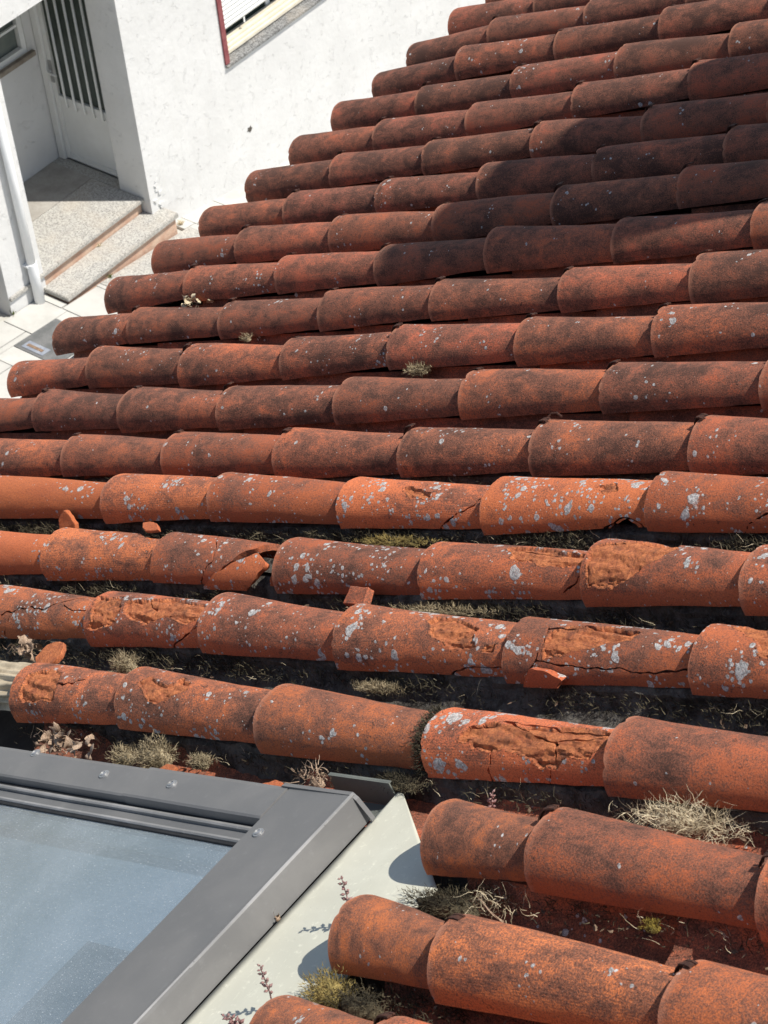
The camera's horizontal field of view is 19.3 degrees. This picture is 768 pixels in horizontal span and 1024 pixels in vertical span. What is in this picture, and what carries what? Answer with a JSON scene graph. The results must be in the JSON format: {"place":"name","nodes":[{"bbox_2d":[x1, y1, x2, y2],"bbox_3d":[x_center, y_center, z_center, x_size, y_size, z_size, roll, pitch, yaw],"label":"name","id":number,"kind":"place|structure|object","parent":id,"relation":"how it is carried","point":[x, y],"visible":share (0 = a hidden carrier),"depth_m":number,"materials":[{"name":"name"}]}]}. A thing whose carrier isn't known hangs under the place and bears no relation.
{"place":"outdoors","nodes":[
{"label":"outdoors","id":0,"kind":"place"},
{"bbox_2d":[0,160,289,397],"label":"street","id":1,"kind":"structure","parent":0,"point":[25,322],"depth_m":20.87,"materials":[{"name":"pale stone paving slabs"},{"name":"grout"}]},
{"bbox_2d":[14,319,73,359],"bbox_3d":[-2.975,-1.535,20.454,0.534,0.089,0.544,25,51,29],"label":"drain cover","id":2,"kind":"object","parent":1,"relation":"on","point":[38,343],"visible":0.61,"depth_m":20.41,"materials":[{"name":"grey concrete"}]},
{"bbox_2d":[0,0,484,315],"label":"white house","id":3,"kind":"structure","parent":1,"relation":"on","point":[131,131],"depth_m":21.69,"materials":[{"name":"paint"}]},
{"bbox_2d":[0,16,35,78],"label":"porch window","id":4,"kind":"structure","parent":3,"relation":"in","point":[12,41],"depth_m":21.29,"materials":[{"name":"white paint"}]},
{"bbox_2d":[29,0,117,176],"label":"door","id":5,"kind":"structure","parent":3,"relation":"in","point":[61,28],"depth_m":21.52,"materials":[{"name":"white paint"}]},
{"bbox_2d":[216,0,321,68],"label":"window","id":6,"kind":"structure","parent":3,"relation":"in","point":[244,25],"depth_m":22.10,"materials":[{"name":"red paint"}]},
{"bbox_2d":[0,0,767,1023],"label":"tiled roof","id":7,"kind":"structure","parent":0,"point":[510,224],"depth_m":4.21,"materials":[{"name":"ceramic"}]},
{"bbox_2d":[0,660,31,710],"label":"pleated flashing","id":8,"kind":"object","parent":7,"relation":"attached to","point":[9,671],"visible":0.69,"depth_m":4.22,"materials":[{"name":"silver metal"}]},
{"bbox_2d":[2,635,57,660],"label":"dry leaves","id":9,"kind":"object","parent":7,"relation":"on","point":[24,642],"visible":0.98,"depth_m":4.40,"materials":[{"name":"beige plant"}]},
{"bbox_2d":[36,642,65,663],"bbox_3d":[-0.635,0.275,4.281,0.078,0.012,0.067,-9,45,43],"label":"tile shard","id":10,"kind":"object","parent":7,"relation":"on","point":[53,653],"visible":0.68,"depth_m":4.28,"materials":[{"name":"ceramic"}]},
{"bbox_2d":[31,722,100,759],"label":"dry leaves","id":11,"kind":"object","parent":7,"relation":"on","point":[59,739],"visible":0.98,"depth_m":3.97,"materials":[{"name":"brown plant"}]},
{"bbox_2d":[59,510,78,527],"bbox_3d":[-0.683,0.016,4.872,0.056,0.042,0.012,-3,5,44],"label":"tile shard","id":12,"kind":"object","parent":7,"relation":"on","point":[67,518],"visible":0.84,"depth_m":4.87,"materials":[{"name":"ceramic"}]},
{"bbox_2d":[105,741,141,765],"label":"moss cushion","id":13,"kind":"object","parent":7,"relation":"on","point":[122,758],"visible":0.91,"depth_m":3.84,"materials":[{"name":"beige plant"}]},
{"bbox_2d":[109,648,144,673],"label":"moss cushion","id":14,"kind":"object","parent":7,"relation":"on","point":[125,664],"visible":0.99,"depth_m":4.13,"materials":[{"name":"beige plant"}]},
{"bbox_2d":[143,522,160,532],"bbox_3d":[-0.463,0.032,4.483,0.024,0.011,0.069,-48,33,-16],"label":"tile shard","id":15,"kind":"object","parent":7,"relation":"on","point":[150,527],"visible":1,"depth_m":4.47,"materials":[{"name":"ceramic"}]},
{"bbox_2d":[131,730,180,768],"bbox_3d":[-0.386,0.402,3.776,0.112,0.063,0.086,1,36,47],"label":"moss cushion","id":16,"kind":"object","parent":7,"relation":"on","point":[157,756],"visible":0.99,"depth_m":3.77,"materials":[{"name":"beige plant"}]},
{"bbox_2d":[160,764,177,770],"bbox_3d":[-0.360,0.429,3.723,0.048,0.009,0.029,1,46,47],"label":"tile shard","id":17,"kind":"object","parent":7,"relation":"on","point":[170,767],"visible":0.32,"depth_m":3.72,"materials":[{"name":"ceramic"}]},
{"bbox_2d":[181,294,213,307],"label":"dry leaves","id":18,"kind":"object","parent":7,"relation":"on","point":[188,303],"visible":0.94,"depth_m":5.85,"materials":[{"name":"plant"}]},
{"bbox_2d":[186,751,215,771],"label":"moss cushion","id":19,"kind":"object","parent":7,"relation":"on","point":[200,761],"visible":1,"depth_m":3.70,"materials":[{"name":"beige plant"}]},
{"bbox_2d":[0,747,435,1023],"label":"skylight","id":20,"kind":"object","parent":7,"relation":"attached to","point":[160,896],"visible":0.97,"depth_m":3.39,"materials":[{"name":"grey metal"}]},
{"bbox_2d":[221,1013,244,1023],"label":"succulent","id":21,"kind":"object","parent":20,"relation":"on","point":[231,1021],"visible":1,"depth_m":3.00,"materials":[{"name":"pink plant"}]},
{"bbox_2d":[257,964,272,998],"bbox_3d":[-0.158,0.626,3.004,0.018,0.067,0.018,-9,43,-4],"label":"succulent","id":22,"kind":"object","parent":20,"relation":"on","point":[266,981],"visible":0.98,"depth_m":3.00,"materials":[{"name":"plant"}]},
{"bbox_2d":[274,910,279,921],"bbox_3d":[-0.153,0.573,3.205,0.008,0.022,0.016,-22,45,-17],"label":"dry leaf","id":23,"kind":"object","parent":20,"relation":"on","point":[277,917],"visible":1,"depth_m":3.20,"materials":[{"name":"brown plant"}]},
{"bbox_2d":[286,755,330,787],"bbox_3d":[-0.123,0.406,3.472,0.076,0.062,0.073,-11,43,-5],"label":"withered plant","id":24,"kind":"object","parent":20,"relation":"on","point":[317,781],"visible":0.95,"depth_m":3.47,"materials":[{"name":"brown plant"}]},
{"bbox_2d":[295,961,363,1008],"bbox_3d":[-0.077,0.625,2.985,0.097,0.055,0.091,1,36,47],"label":"moss cushion","id":25,"kind":"object","parent":20,"relation":"on","point":[325,981],"visible":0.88,"depth_m":2.98,"materials":[{"name":"plant"}]},
{"bbox_2d":[337,876,352,901],"bbox_3d":[-0.052,0.526,3.093,0.018,0.070,0.024,-11,43,-6],"label":"succulent","id":26,"kind":"object","parent":20,"relation":"on","point":[346,891],"visible":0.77,"depth_m":3.09,"materials":[{"name":"pink plant"}]},
{"bbox_2d":[204,553,269,590],"bbox_3d":[-0.277,0.112,4.218,0.181,0.053,0.053,2,40,47],"label":"tile shard","id":27,"kind":"object","parent":7,"relation":"on","point":[244,574],"visible":1,"depth_m":4.20,"materials":[{"name":"ceramic"}]},
{"bbox_2d":[239,332,252,341],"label":"moss cushion","id":28,"kind":"object","parent":7,"relation":"on","point":[247,338],"visible":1,"depth_m":5.42,"materials":[{"name":"beige plant"}]},
{"bbox_2d":[262,780,282,786],"bbox_3d":[-0.173,0.429,3.524,0.055,0.009,0.021,3,47,50],"label":"tile shard","id":29,"kind":"object","parent":7,"relation":"attached to","point":[276,783],"visible":0.32,"depth_m":3.52,"materials":[{"name":"ceramic"}]},
{"bbox_2d":[310,976,400,1020],"bbox_3d":[-0.036,0.635,2.940,0.188,0.045,0.076,1,36,47],"label":"moss cushion","id":30,"kind":"object","parent":7,"relation":"on","point":[367,1007],"visible":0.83,"depth_m":2.93,"materials":[{"name":"green plant"}]},
{"bbox_2d":[343,586,373,606],"bbox_3d":[-0.043,0.148,3.926,0.058,0.018,0.036,6,72,52],"label":"tile shard","id":31,"kind":"object","parent":7,"relation":"on","point":[355,595],"visible":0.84,"depth_m":3.92,"materials":[{"name":"ceramic"}]},
{"bbox_2d":[350,678,405,698],"bbox_3d":[-0.013,0.284,3.664,0.137,0.028,0.034,1,36,47],"label":"moss cushion","id":32,"kind":"object","parent":7,"relation":"attached to","point":[363,686],"visible":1,"depth_m":3.66,"materials":[{"name":"beige plant"}]},
{"bbox_2d":[0,531,765,951],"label":"dry roots","id":33,"kind":"object","parent":7,"relation":"on","point":[520,783],"visible":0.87,"depth_m":3.25,"materials":[{"name":"plant"}]},
{"bbox_2d":[0,470,767,1023],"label":"gap moss","id":34,"kind":"object","parent":7,"relation":"on","point":[36,528],"visible":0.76,"depth_m":3.72,"materials":[{"name":"plant"}]},
{"bbox_2d":[0,531,767,1023],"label":"leaf litter","id":35,"kind":"object","parent":7,"relation":"on","point":[528,811],"visible":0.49,"depth_m":3.17,"materials":[{"name":"brown plant"}]},
{"bbox_2d":[351,533,441,547],"bbox_3d":[0.022,0.050,4.109,0.248,0.029,0.039,1,36,47],"label":"moss cushion","id":36,"kind":"object","parent":7,"relation":"attached to","point":[398,542],"visible":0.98,"depth_m":4.11,"materials":[{"name":"green plant"}]},
{"bbox_2d":[364,765,435,795],"bbox_3d":[0.021,0.400,3.377,0.160,0.037,0.056,1,36,47],"label":"moss cushion","id":37,"kind":"object","parent":7,"relation":"on","point":[399,785],"visible":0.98,"depth_m":3.36,"materials":[{"name":"green plant"}]},
{"bbox_2d":[403,361,432,376],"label":"moss cushion","id":38,"kind":"object","parent":7,"relation":"on","point":[421,369],"visible":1,"depth_m":4.74,"materials":[{"name":"beige plant"}]},
{"bbox_2d":[407,702,445,778],"bbox_3d":[0.070,0.339,3.368,0.052,0.081,0.105,1,36,47],"label":"moss ring","id":39,"kind":"object","parent":7,"relation":"attached to","point":[416,746],"visible":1,"depth_m":3.36,"materials":[{"name":"plant"}]},
{"bbox_2d":[397,884,492,918],"bbox_3d":[0.080,0.527,3.056,0.194,0.044,0.068,1,36,47],"label":"moss cushion","id":40,"kind":"object","parent":7,"relation":"on","point":[444,905],"visible":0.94,"depth_m":3.05,"materials":[{"name":"green plant"}]},
{"bbox_2d":[391,601,500,616],"bbox_3d":[0.094,0.164,3.799,0.284,0.029,0.042,0,36,47],"label":"moss cushion","id":41,"kind":"object","parent":7,"relation":"on","point":[442,611],"visible":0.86,"depth_m":3.79,"materials":[{"name":"beige plant"}]},
{"bbox_2d":[478,898,503,921],"bbox_3d":[0.137,0.522,2.954,0.028,0.044,0.008,0,36,47],"label":"dry stalk","id":42,"kind":"object","parent":7,"relation":"on","point":[498,918],"visible":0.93,"depth_m":2.95,"materials":[{"name":"beige plant"}]},
{"bbox_2d":[487,789,495,807],"bbox_3d":[0.151,0.406,3.167,0.014,0.034,0.016,-9,43,-3],"label":"succulent","id":43,"kind":"object","parent":7,"relation":"on","point":[491,805],"visible":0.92,"depth_m":3.17,"materials":[{"name":"pink plant"}]},
{"bbox_2d":[455,880,536,924],"bbox_3d":[0.143,0.521,3.005,0.163,0.051,0.077,1,36,47],"label":"root tangle","id":44,"kind":"object","parent":7,"relation":"attached to","point":[482,893],"visible":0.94,"depth_m":3.01,"materials":[{"name":"plant"}]},
{"bbox_2d":[524,667,565,688],"bbox_3d":[0.240,0.249,3.409,0.083,0.033,0.019,0,37,47],"label":"tile shard","id":45,"kind":"object","parent":7,"relation":"on","point":[536,677],"visible":1,"depth_m":3.40,"materials":[{"name":"ceramic"}]},
{"bbox_2d":[547,412,562,417],"bbox_3d":[0.308,-0.173,4.086,0.037,0.012,0.017,1,36,47],"label":"bent wire","id":46,"kind":"object","parent":7,"relation":"attached to","point":[557,413],"visible":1,"depth_m":4.08,"materials":[{"name":"metal"}]},
{"bbox_2d":[638,916,660,933],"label":"moss cushion","id":47,"kind":"object","parent":7,"relation":"on","point":[651,927],"visible":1,"depth_m":2.81,"materials":[{"name":"plant"}]},
{"bbox_2d":[607,784,767,848],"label":"straw tuft","id":48,"kind":"object","parent":7,"relation":"on","point":[684,825],"visible":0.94,"depth_m":2.94,"materials":[{"name":"beige plant"}]}
]}

